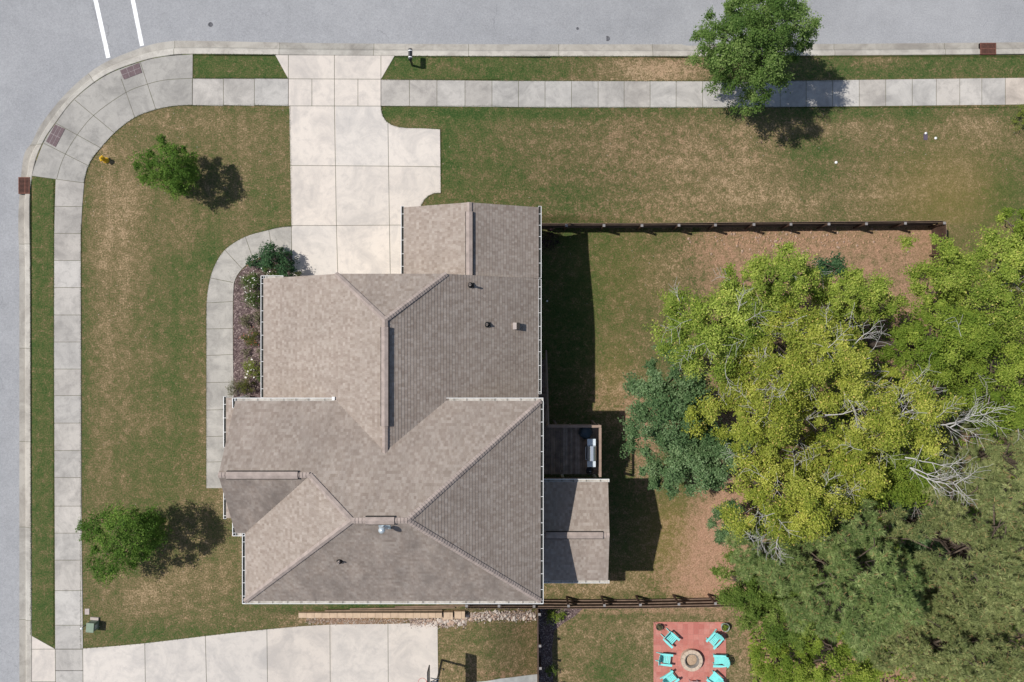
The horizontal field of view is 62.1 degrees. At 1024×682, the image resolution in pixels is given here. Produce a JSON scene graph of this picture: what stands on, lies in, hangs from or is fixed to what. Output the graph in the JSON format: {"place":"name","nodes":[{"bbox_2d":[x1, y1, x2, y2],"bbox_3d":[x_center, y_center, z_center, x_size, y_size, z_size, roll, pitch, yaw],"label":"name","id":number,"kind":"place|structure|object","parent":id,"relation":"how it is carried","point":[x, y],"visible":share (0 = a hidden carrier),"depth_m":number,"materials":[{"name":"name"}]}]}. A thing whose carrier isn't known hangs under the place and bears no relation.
{"place":"outdoors","nodes":[
{"label":"outdoors","id":0,"kind":"place"},
{"bbox_2d":[54,179,83,681],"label":"pavement","id":1,"kind":"structure","parent":0,"point":[67,382],"depth_m":49.97,"materials":[{"name":"concrete"}]},
{"bbox_2d":[32,54,192,182],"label":"corner pavement","id":2,"kind":"structure","parent":0,"point":[94,116],"depth_m":49.97,"materials":[{"name":"concrete"}]},
{"bbox_2d":[46,125,64,146],"bbox_3d":[-26.833,-12.085,49.968,0.644,0.044,1.209,28,90,0],"label":"tactile plate","id":3,"kind":"object","parent":2,"relation":"on","point":[55,135],"visible":1,"depth_m":49.95,"materials":[{"name":"red concrete"}]},
{"bbox_2d":[120,63,141,78],"bbox_3d":[-22.365,-15.848,49.968,1.206,0.044,0.597,-22,90,0],"label":"tactile plate","id":4,"kind":"object","parent":2,"relation":"on","point":[130,71],"visible":1,"depth_m":49.95,"materials":[{"name":"red concrete"}]},
{"bbox_2d":[32,623,437,681],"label":"neighbour driveway","id":5,"kind":"structure","parent":0,"point":[403,652],"depth_m":50.15,"materials":[{"name":"concrete"}]},
{"bbox_2d":[206,226,291,487],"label":"front path","id":6,"kind":"structure","parent":0,"point":[219,341],"depth_m":49.97,"materials":[{"name":"concrete"}]},
{"bbox_2d":[228,265,247,292],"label":"spilled mulch","id":7,"kind":"object","parent":6,"relation":"on","point":[238,280],"visible":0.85,"depth_m":49.97,"materials":[{"name":"brown wood"}]},
{"bbox_2d":[276,55,440,275],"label":"driveway","id":8,"kind":"structure","parent":0,"point":[379,165],"depth_m":49.97,"materials":[{"name":"concrete"}]},
{"bbox_2d":[480,674,536,681],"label":"neighbour path","id":9,"kind":"structure","parent":0,"point":[529,678],"depth_m":51.65,"materials":[{"name":"grey concrete"}]},
{"bbox_2d":[0,0,1023,681],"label":"road","id":10,"kind":"structure","parent":0,"point":[52,52],"depth_m":50.14,"materials":[{"name":"grey asphalt"}]},
{"bbox_2d":[94,0,143,57],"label":"crosswalk lines","id":11,"kind":"object","parent":10,"relation":"on","point":[101,26],"visible":1,"depth_m":50.14,"materials":[{"name":"white paint"}]},
{"bbox_2d":[29,53,1023,681],"bbox_3d":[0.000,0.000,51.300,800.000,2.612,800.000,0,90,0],"label":"ground","id":12,"kind":"structure","parent":0,"point":[144,290],"depth_m":51.23,"materials":[{"name":"green plant"}]},
{"bbox_2d":[86,617,98,632],"bbox_3d":[-24.525,16.570,49.675,0.500,0.710,0.690,4,90,0],"label":"utility cabinet","id":13,"kind":"object","parent":12,"relation":"on","point":[92,625],"visible":1,"depth_m":49.49,"materials":[{"name":"green metal"}]},
{"bbox_2d":[99,155,108,162],"bbox_3d":[-23.856,-10.605,49.635,0.369,0.830,0.383,27,90,0],"label":"fire hydrant","id":14,"kind":"object","parent":12,"relation":"on","point":[103,159],"visible":1,"depth_m":49.54,"materials":[{"name":"yellow metal"}]},
{"bbox_2d":[75,500,174,587],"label":"maple tree","id":15,"kind":"object","parent":12,"relation":"on","point":[146,522],"visible":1,"depth_m":46.31,"materials":[{"name":"green plant"}]},
{"bbox_2d":[127,133,204,202],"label":"maple tree","id":16,"kind":"object","parent":12,"relation":"on","point":[173,164],"visible":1,"depth_m":47.15,"materials":[{"name":"green plant"}]},
{"bbox_2d":[233,253,291,397],"bbox_3d":[-14.427,-0.838,50.005,3.912,0.050,8.735,0,90,0],"label":"mulch bed","id":17,"kind":"object","parent":12,"relation":"on","point":[239,330],"visible":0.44,"depth_m":49.98,"materials":[{"name":"brown wood"}]},
{"bbox_2d":[225,380,245,396],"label":"shrub","id":18,"kind":"object","parent":17,"relation":"on","point":[233,390],"visible":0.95,"depth_m":49.39,"materials":[{"name":"green plant"}]},
{"bbox_2d":[238,313,250,328],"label":"grass tuft","id":19,"kind":"object","parent":17,"relation":"on","point":[243,321],"visible":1,"depth_m":49.69,"materials":[{"name":"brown plant"}]},
{"bbox_2d":[240,347,250,360],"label":"grass tuft","id":20,"kind":"object","parent":17,"relation":"on","point":[245,353],"visible":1,"depth_m":49.73,"materials":[{"name":"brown plant"}]},
{"bbox_2d":[236,376,255,395],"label":"shrub","id":21,"kind":"object","parent":17,"relation":"on","point":[247,385],"visible":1,"depth_m":49.33,"materials":[{"name":"green plant"}]},
{"bbox_2d":[238,272,260,291],"bbox_3d":[-15.117,-3.376,49.453,1.644,1.364,1.416,0,90,0],"label":"rose bush","id":22,"kind":"object","parent":17,"relation":"on","point":[249,278],"visible":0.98,"depth_m":49.31,"materials":[{"name":"green plant"}]},
{"bbox_2d":[240,324,259,347],"bbox_3d":[-15.275,-0.293,49.565,1.229,0.984,1.363,0,90,0],"label":"shrub","id":23,"kind":"object","parent":17,"relation":"on","point":[255,334],"visible":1,"depth_m":49.52,"materials":[{"name":"green plant"}]},
{"bbox_2d":[240,356,260,378],"bbox_3d":[-15.166,1.556,49.476,1.441,1.033,1.538,0,90,0],"label":"rose bush","id":24,"kind":"object","parent":17,"relation":"on","point":[252,368],"visible":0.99,"depth_m":49.30,"materials":[{"name":"green plant"}]},
{"bbox_2d":[241,286,260,308],"bbox_3d":[-15.148,-2.573,49.507,1.279,1.205,1.484,13,90,0],"label":"rose bush","id":25,"kind":"object","parent":17,"relation":"on","point":[253,296],"visible":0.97,"depth_m":49.41,"materials":[{"name":"green plant"}]},
{"bbox_2d":[245,253,260,270],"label":"cone shrub","id":26,"kind":"object","parent":17,"relation":"on","point":[249,264],"visible":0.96,"depth_m":49.41,"materials":[{"name":"green plant"}]},
{"bbox_2d":[249,307,260,328],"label":"grass tuft","id":27,"kind":"object","parent":17,"relation":"on","point":[258,317],"visible":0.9,"depth_m":49.60,"materials":[{"name":"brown plant"}]},
{"bbox_2d":[261,262,283,275],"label":"rose bush","id":28,"kind":"object","parent":17,"relation":"on","point":[273,272],"visible":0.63,"depth_m":49.18,"materials":[{"name":"green plant"}]},
{"bbox_2d":[253,240,292,272],"bbox_3d":[-13.764,-4.680,48.775,2.109,2.441,2.127,35,90,0],"label":"cone shrub","id":29,"kind":"object","parent":17,"relation":"on","point":[271,253],"visible":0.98,"depth_m":48.54,"materials":[{"name":"green plant"}]},
{"bbox_2d":[273,256,299,276],"bbox_3d":[-13.006,-4.160,48.998,1.453,1.983,1.701,0,90,0],"label":"cone shrub","id":30,"kind":"object","parent":17,"relation":"on","point":[282,267],"visible":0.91,"depth_m":48.60,"materials":[{"name":"green plant"}]},
{"bbox_2d":[306,618,424,626],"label":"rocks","id":31,"kind":"object","parent":12,"relation":"on","point":[363,621],"visible":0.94,"depth_m":50.58,"materials":[{"name":"stone"}]},
{"bbox_2d":[299,610,464,619],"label":"retaining wall","id":32,"kind":"structure","parent":12,"relation":"on","point":[449,614],"depth_m":49.96,"materials":[{"name":"beige stone"}]},
{"bbox_2d":[325,609,441,610],"bbox_3d":[-7.550,15.819,49.950,6.874,0.120,0.070,0,90,0],"label":"landscape timber","id":33,"kind":"object","parent":12,"relation":"on","point":[386,610],"visible":1,"depth_m":49.89,"materials":[{"name":"brown wood"}]},
{"bbox_2d":[350,607,454,609],"bbox_3d":[-6.433,15.694,49.950,6.170,0.120,0.070,-1,90,0],"label":"landscape timber","id":34,"kind":"object","parent":12,"relation":"on","point":[402,608],"visible":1,"depth_m":49.89,"materials":[{"name":"brown wood"}]},
{"bbox_2d":[408,48,412,65],"bbox_3d":[-5.853,-16.481,49.436,0.229,1.328,0.650,0,90,0],"label":"mailbox","id":35,"kind":"object","parent":12,"relation":"on","point":[410,51],"visible":1,"depth_m":48.81,"materials":[{"name":"black metal"}]},
{"bbox_2d":[218,202,609,603],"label":"house","id":36,"kind":"structure","parent":12,"relation":"on","point":[383,439],"depth_m":42.74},
{"bbox_2d":[395,605,464,607],"bbox_3d":[-4.818,15.577,49.950,4.113,0.120,0.070,-1,90,0],"label":"landscape timber","id":37,"kind":"object","parent":12,"relation":"on","point":[430,606],"visible":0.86,"depth_m":49.89,"materials":[{"name":"brown wood"}]},
{"bbox_2d":[418,659,444,681],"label":"basketball hoop","id":38,"kind":"object","parent":12,"relation":"on","point":[428,674],"visible":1,"depth_m":47.58,"materials":[{"name":"black metal"}]},
{"bbox_2d":[409,608,536,629],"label":"gravel","id":39,"kind":"structure","parent":12,"relation":"on","point":[513,613],"depth_m":50.78,"materials":[{"name":"beige gravel"}]},
{"bbox_2d":[18,41,1023,681],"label":"kerb","id":40,"kind":"structure","parent":12,"relation":"on","point":[190,47],"depth_m":50.14,"materials":[{"name":"concrete"}]},
{"bbox_2d":[18,177,29,193],"bbox_3d":[-28.674,-9.142,50.050,0.660,0.221,0.980,0,90,0],"label":"storm drain grate","id":41,"kind":"object","parent":40,"relation":"on","point":[23,185],"visible":1,"depth_m":49.94,"materials":[{"name":"metal"}]},
{"bbox_2d":[978,43,995,54],"bbox_3d":[28.767,-17.662,51.450,0.960,0.221,0.700,0,90,0],"label":"storm drain grate","id":42,"kind":"object","parent":40,"relation":"on","point":[987,48],"visible":1,"depth_m":51.34,"materials":[{"name":"metal"}]},
{"bbox_2d":[537,609,541,681],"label":"wooden fence","id":43,"kind":"object","parent":12,"relation":"on","point":[539,667],"visible":0.96,"depth_m":50.84,"materials":[{"name":"brown wood"}]},
{"bbox_2d":[85,107,1014,627],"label":"fallen leaves","id":44,"kind":"object","parent":12,"relation":"on","point":[529,197],"visible":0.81,"depth_m":51.04,"materials":[{"name":"plant"}]},
{"bbox_2d":[539,608,581,681],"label":"neighbour mulch bed","id":45,"kind":"object","parent":12,"relation":"on","point":[546,632],"visible":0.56,"depth_m":52.45,"materials":[{"name":"black soil"}]},
{"bbox_2d":[544,665,559,676],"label":"shrub","id":46,"kind":"object","parent":45,"relation":"on","point":[550,668],"visible":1,"depth_m":52.01,"materials":[{"name":"green plant"}]},
{"bbox_2d":[543,607,566,625],"bbox_3d":[2.655,16.853,52.189,1.463,0.906,1.282,0,90,0],"label":"shrub","id":47,"kind":"object","parent":45,"relation":"on","point":[557,616],"visible":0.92,"depth_m":52.13,"materials":[{"name":"green plant"}]},
{"bbox_2d":[539,350,600,476],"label":"deck","id":48,"kind":"structure","parent":12,"relation":"on","point":[569,448],"depth_m":49.40,"materials":[{"name":"brown wood"}]},
{"bbox_2d":[578,428,592,438],"bbox_3d":[4.260,5.260,48.980,0.794,0.840,0.805,39,90,0],"label":"covered table","id":49,"kind":"object","parent":48,"relation":"on","point":[585,433],"visible":0.93,"depth_m":48.63,"materials":[{"name":"fabric"}]},
{"bbox_2d":[586,467,593,474],"bbox_3d":[4.494,7.464,48.987,0.511,0.833,0.474,0,90,0],"label":"kettle grill","id":50,"kind":"object","parent":48,"relation":"on","point":[589,470],"visible":1,"depth_m":48.70,"materials":[{"name":"black metal"}]},
{"bbox_2d":[585,439,595,466],"bbox_3d":[4.489,6.391,48.795,0.614,1.210,1.600,0,90,0],"label":"grill","id":51,"kind":"object","parent":48,"relation":"on","point":[590,452],"visible":1,"depth_m":48.40,"materials":[{"name":"silver metal"}]},
{"bbox_2d":[465,593,747,608],"bbox_3d":[5.771,15.717,50.448,16.903,4.503,0.804,3,90,0],"label":"wooden fence","id":52,"kind":"object","parent":12,"relation":"on","point":[637,602],"visible":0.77,"depth_m":51.38,"materials":[{"name":"brown wood"}]},
{"bbox_2d":[636,451,687,502],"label":"oak tree","id":53,"kind":"object","parent":12,"relation":"on","point":[655,472],"visible":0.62,"depth_m":46.48,"materials":[{"name":"green plant"}]},
{"bbox_2d":[618,338,721,464],"bbox_3d":[8.390,3.266,47.621,5.489,10.145,7.047,0,90,0],"label":"oak tree","id":54,"kind":"object","parent":12,"relation":"on","point":[657,389],"visible":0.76,"depth_m":44.24,"materials":[{"name":"green plant"}]},
{"bbox_2d":[660,418,749,497],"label":"oak tree","id":55,"kind":"object","parent":12,"relation":"on","point":[711,472],"visible":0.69,"depth_m":44.27,"materials":[{"name":"green plant"}]},
{"bbox_2d":[643,279,793,394],"bbox_3d":[10.252,-0.378,45.343,6.928,14.636,5.844,0,90,0],"label":"yellowing tree","id":56,"kind":"object","parent":12,"relation":"on","point":[716,338],"visible":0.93,"depth_m":40.05,"materials":[{"name":"green plant"}]},
{"bbox_2d":[706,498,754,546],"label":"oak tree","id":57,"kind":"object","parent":12,"relation":"on","point":[720,536],"visible":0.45,"depth_m":48.10,"materials":[{"name":"green plant"}]},
{"bbox_2d":[541,221,945,230],"bbox_3d":[13.512,-6.864,50.824,23.857,1.957,0.255,0,90,0],"label":"wooden fence","id":58,"kind":"object","parent":12,"relation":"on","point":[781,225],"visible":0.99,"depth_m":50.68,"materials":[{"name":"brown wood"}]},
{"bbox_2d":[708,544,778,636],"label":"fine leaved tree","id":59,"kind":"object","parent":12,"relation":"on","point":[737,595],"visible":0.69,"depth_m":45.88,"materials":[{"name":"green plant"}]},
{"bbox_2d":[680,366,825,479],"bbox_3d":[11.966,4.065,45.169,5.654,15.031,5.841,-43,90,0],"label":"yellowing tree","id":60,"kind":"object","parent":12,"relation":"on","point":[782,418],"visible":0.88,"depth_m":40.21,"materials":[{"name":"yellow plant"}]},
{"bbox_2d":[684,0,823,120],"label":"street tree","id":61,"kind":"object","parent":12,"relation":"on","point":[761,38],"visible":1,"depth_m":44.16,"materials":[{"name":"green plant"}]},
{"bbox_2d":[713,238,830,314],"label":"yellowing tree","id":62,"kind":"object","parent":12,"relation":"on","point":[786,270],"visible":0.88,"depth_m":40.96,"materials":[{"name":"green plant"}]},
{"bbox_2d":[724,520,823,600],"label":"pine tree","id":63,"kind":"object","parent":12,"relation":"on","point":[796,568],"visible":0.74,"depth_m":41.64,"materials":[{"name":"green plant"}]},
{"bbox_2d":[736,586,818,652],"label":"fine leaved tree","id":64,"kind":"object","parent":12,"relation":"on","point":[772,624],"visible":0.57,"depth_m":44.98,"materials":[{"name":"green plant"}]},
{"bbox_2d":[747,639,816,681],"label":"green tree","id":65,"kind":"object","parent":12,"relation":"on","point":[770,671],"visible":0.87,"depth_m":46.43,"materials":[{"name":"green plant"}]},
{"bbox_2d":[712,449,861,562],"bbox_3d":[13.200,7.426,44.922,7.238,15.519,5.403,0,90,0],"label":"yellowing tree","id":66,"kind":"object","parent":12,"relation":"on","point":[802,519],"visible":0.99,"depth_m":39.56,"materials":[{"name":"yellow plant"}]},
{"bbox_2d":[687,226,916,254],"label":"wood chip mulch","id":67,"kind":"object","parent":12,"relation":"on","point":[803,239],"visible":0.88,"depth_m":51.70,"materials":[{"name":"wood chips"}]},
{"bbox_2d":[720,298,890,421],"bbox_3d":[13.638,0.750,44.089,7.367,17.187,5.816,16,90,0],"label":"yellowing tree","id":68,"kind":"object","parent":12,"relation":"on","point":[854,363],"visible":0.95,"depth_m":38.16,"materials":[{"name":"yellow plant"}]},
{"bbox_2d":[792,514,860,601],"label":"pine tree","id":69,"kind":"object","parent":12,"relation":"on","point":[823,555],"visible":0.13,"depth_m":42.42,"materials":[{"name":"green plant"}]},
{"bbox_2d":[811,251,849,286],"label":"evergreen sapling","id":70,"kind":"object","parent":12,"relation":"on","point":[835,265],"visible":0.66,"depth_m":45.61,"materials":[{"name":"green plant"}]},
{"bbox_2d":[775,622,894,681],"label":"green tree","id":71,"kind":"object","parent":12,"relation":"on","point":[839,664],"visible":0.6,"depth_m":45.07,"materials":[{"name":"green plant"}]},
{"bbox_2d":[782,422,891,520],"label":"yellowing tree","id":72,"kind":"object","parent":12,"relation":"on","point":[871,478],"visible":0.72,"depth_m":40.75,"materials":[{"name":"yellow plant"}]},
{"bbox_2d":[764,497,934,662],"bbox_3d":[16.103,11.621,44.122,7.340,17.127,6.669,-40,90,0],"label":"pine tree","id":73,"kind":"object","parent":12,"relation":"on","point":[872,602],"visible":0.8,"depth_m":38.84,"materials":[{"name":"green plant"}]},
{"bbox_2d":[808,262,905,328],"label":"yellowing tree","id":74,"kind":"object","parent":12,"relation":"on","point":[873,298],"visible":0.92,"depth_m":42.00,"materials":[{"name":"green plant"}]},
{"bbox_2d":[747,285,1023,681],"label":"undergrowth","id":75,"kind":"object","parent":12,"relation":"on","point":[891,504],"visible":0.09,"depth_m":52.26,"materials":[{"name":"green plant"}]},
{"bbox_2d":[844,434,946,518],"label":"green tree","id":76,"kind":"object","parent":12,"relation":"on","point":[906,492],"visible":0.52,"depth_m":42.78,"materials":[{"name":"green plant"}]},
{"bbox_2d":[800,320,1015,508],"bbox_3d":[18.114,3.213,44.063,8.338,17.234,6.405,22,90,0],"label":"yellowing tree","id":77,"kind":"object","parent":12,"relation":"on","point":[888,428],"visible":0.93,"depth_m":37.95,"materials":[{"name":"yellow plant"}]},
{"bbox_2d":[877,473,956,565],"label":"green tree","id":78,"kind":"object","parent":12,"relation":"on","point":[914,546],"visible":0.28,"depth_m":46.27,"materials":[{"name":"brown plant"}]},
{"bbox_2d":[923,132,927,139],"bbox_3d":[25.037,-12.406,51.442,0.240,0.110,0.467,0,90,0],"label":"meter lid","id":79,"kind":"object","parent":12,"relation":"on","point":[925,136],"visible":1,"depth_m":51.45,"materials":[{"name":"white metal"}]},
{"bbox_2d":[853,586,1004,681],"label":"pine tree","id":80,"kind":"object","parent":12,"relation":"on","point":[951,656],"visible":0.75,"depth_m":39.01,"materials":[{"name":"green plant"}]},
{"bbox_2d":[929,224,946,274],"bbox_3d":[25.560,-5.303,50.986,0.304,2.176,3.429,-5,90,0],"label":"wooden fence","id":81,"kind":"object","parent":12,"relation":"on","point":[939,231],"visible":0.37,"depth_m":50.94,"materials":[{"name":"brown wood"}]},
{"bbox_2d":[867,294,1018,395],"bbox_3d":[21.147,-0.042,45.374,5.263,14.620,5.192,27,90,0],"label":"green tree","id":82,"kind":"object","parent":12,"relation":"on","point":[975,330],"visible":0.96,"depth_m":40.20,"materials":[{"name":"green plant"}]},
{"bbox_2d":[889,232,997,322],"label":"green tree","id":83,"kind":"object","parent":12,"relation":"on","point":[957,284],"visible":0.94,"depth_m":41.98,"materials":[{"name":"green plant"}]},
{"bbox_2d":[866,439,1023,636],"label":"pine tree","id":84,"kind":"object","parent":12,"relation":"on","point":[960,538],"visible":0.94,"depth_m":38.46,"materials":[{"name":"green plant"}]},
{"bbox_2d":[903,575,1023,681],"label":"pine tree","id":85,"kind":"object","parent":12,"relation":"on","point":[1011,668],"visible":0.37,"depth_m":39.35,"materials":[{"name":"green plant"}]},
{"bbox_2d":[922,327,1023,440],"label":"green tree","id":86,"kind":"object","parent":12,"relation":"on","point":[1003,394],"visible":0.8,"depth_m":40.77,"materials":[{"name":"green plant"}]},
{"bbox_2d":[928,394,1023,520],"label":"pine tree","id":87,"kind":"object","parent":12,"relation":"on","point":[997,455],"visible":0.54,"depth_m":41.90,"materials":[{"name":"green plant"}]},
{"bbox_2d":[933,223,1023,342],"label":"yellowing tree","id":88,"kind":"object","parent":12,"relation":"on","point":[1009,315],"visible":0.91,"depth_m":39.73,"materials":[{"name":"green plant"}]},
{"bbox_2d":[979,207,1023,245],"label":"yellowing tree","id":89,"kind":"object","parent":12,"relation":"on","point":[1006,212],"visible":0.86,"depth_m":43.47,"materials":[{"name":"green plant"}]},
{"bbox_2d":[1011,104,1023,132],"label":"shrub","id":90,"kind":"object","parent":12,"relation":"on","point":[1015,120],"visible":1,"depth_m":50.79,"materials":[{"name":"green plant"}]},
{"bbox_2d":[541,227,559,250],"bbox_3d":[2.122,-6.011,50.834,1.604,1.812,1.668,0,90,0],"label":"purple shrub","id":91,"kind":"object","parent":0,"point":[550,242],"visible":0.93,"depth_m":50.69,"materials":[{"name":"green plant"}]},
{"bbox_2d":[192,78,1023,107],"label":"pavement","id":92,"kind":"structure","parent":0,"point":[689,94],"depth_m":50.89,"materials":[{"name":"concrete"}]},
{"bbox_2d":[653,622,725,681],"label":"patio paving","id":93,"kind":"structure","parent":0,"point":[693,635],"depth_m":52.57,"materials":[{"name":"red brick"}]},
{"bbox_2d":[656,624,662,631],"bbox_3d":[9.068,17.610,52.289,0.442,0.562,0.445,0,90,0],"label":"planter","id":94,"kind":"object","parent":93,"relation":"on","point":[660,627],"visible":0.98,"depth_m":52.25,"materials":[{"name":"green ceramic"}]},
{"bbox_2d":[655,652,672,666],"bbox_3d":[9.356,19.528,52.123,0.975,0.917,0.764,6,90,0],"label":"adirondack chair","id":95,"kind":"object","parent":93,"relation":"on","point":[663,660],"visible":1,"depth_m":52.23,"materials":[{"name":"teal paint"}]},
{"bbox_2d":[660,669,679,681],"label":"adirondack chair","id":96,"kind":"object","parent":93,"relation":"on","point":[670,678],"visible":1,"depth_m":52.23,"materials":[{"name":"teal paint"}]},
{"bbox_2d":[661,628,679,647],"bbox_3d":[9.697,18.233,52.123,0.975,0.917,0.764,43,90,0],"label":"adirondack chair","id":97,"kind":"object","parent":93,"relation":"on","point":[669,643],"visible":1,"depth_m":52.23,"materials":[{"name":"teal paint"}]},
{"bbox_2d":[680,648,702,670],"bbox_3d":[11.051,19.641,52.377,1.319,0.385,1.312,0,90,0],"label":"fire pit","id":98,"kind":"object","parent":93,"relation":"on","point":[691,659],"visible":1,"depth_m":52.20,"materials":[{"name":"stone"}]},
{"bbox_2d":[706,629,723,649],"bbox_3d":[12.473,18.294,52.123,0.764,0.917,0.975,45,90,0],"label":"adirondack chair","id":99,"kind":"object","parent":93,"relation":"on","point":[715,637],"visible":1,"depth_m":52.07,"materials":[{"name":"teal paint"}]},
{"bbox_2d":[706,670,723,681],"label":"adirondack chair","id":100,"kind":"object","parent":93,"relation":"on","point":[714,677],"visible":1,"depth_m":52.23,"materials":[{"name":"teal paint"}]},
{"bbox_2d":[713,654,729,667],"bbox_3d":[12.813,19.621,52.123,0.975,0.917,0.764,1,90,0],"label":"adirondack chair","id":101,"kind":"object","parent":93,"relation":"on","point":[723,659],"visible":1,"depth_m":52.07,"materials":[{"name":"teal paint"}]},
{"bbox_2d":[721,623,729,631],"bbox_3d":[13.109,17.565,52.262,0.538,0.617,0.569,0,90,0],"label":"planter","id":102,"kind":"object","parent":93,"relation":"on","point":[725,627],"visible":1,"depth_m":52.17,"materials":[{"name":"ceramic"}]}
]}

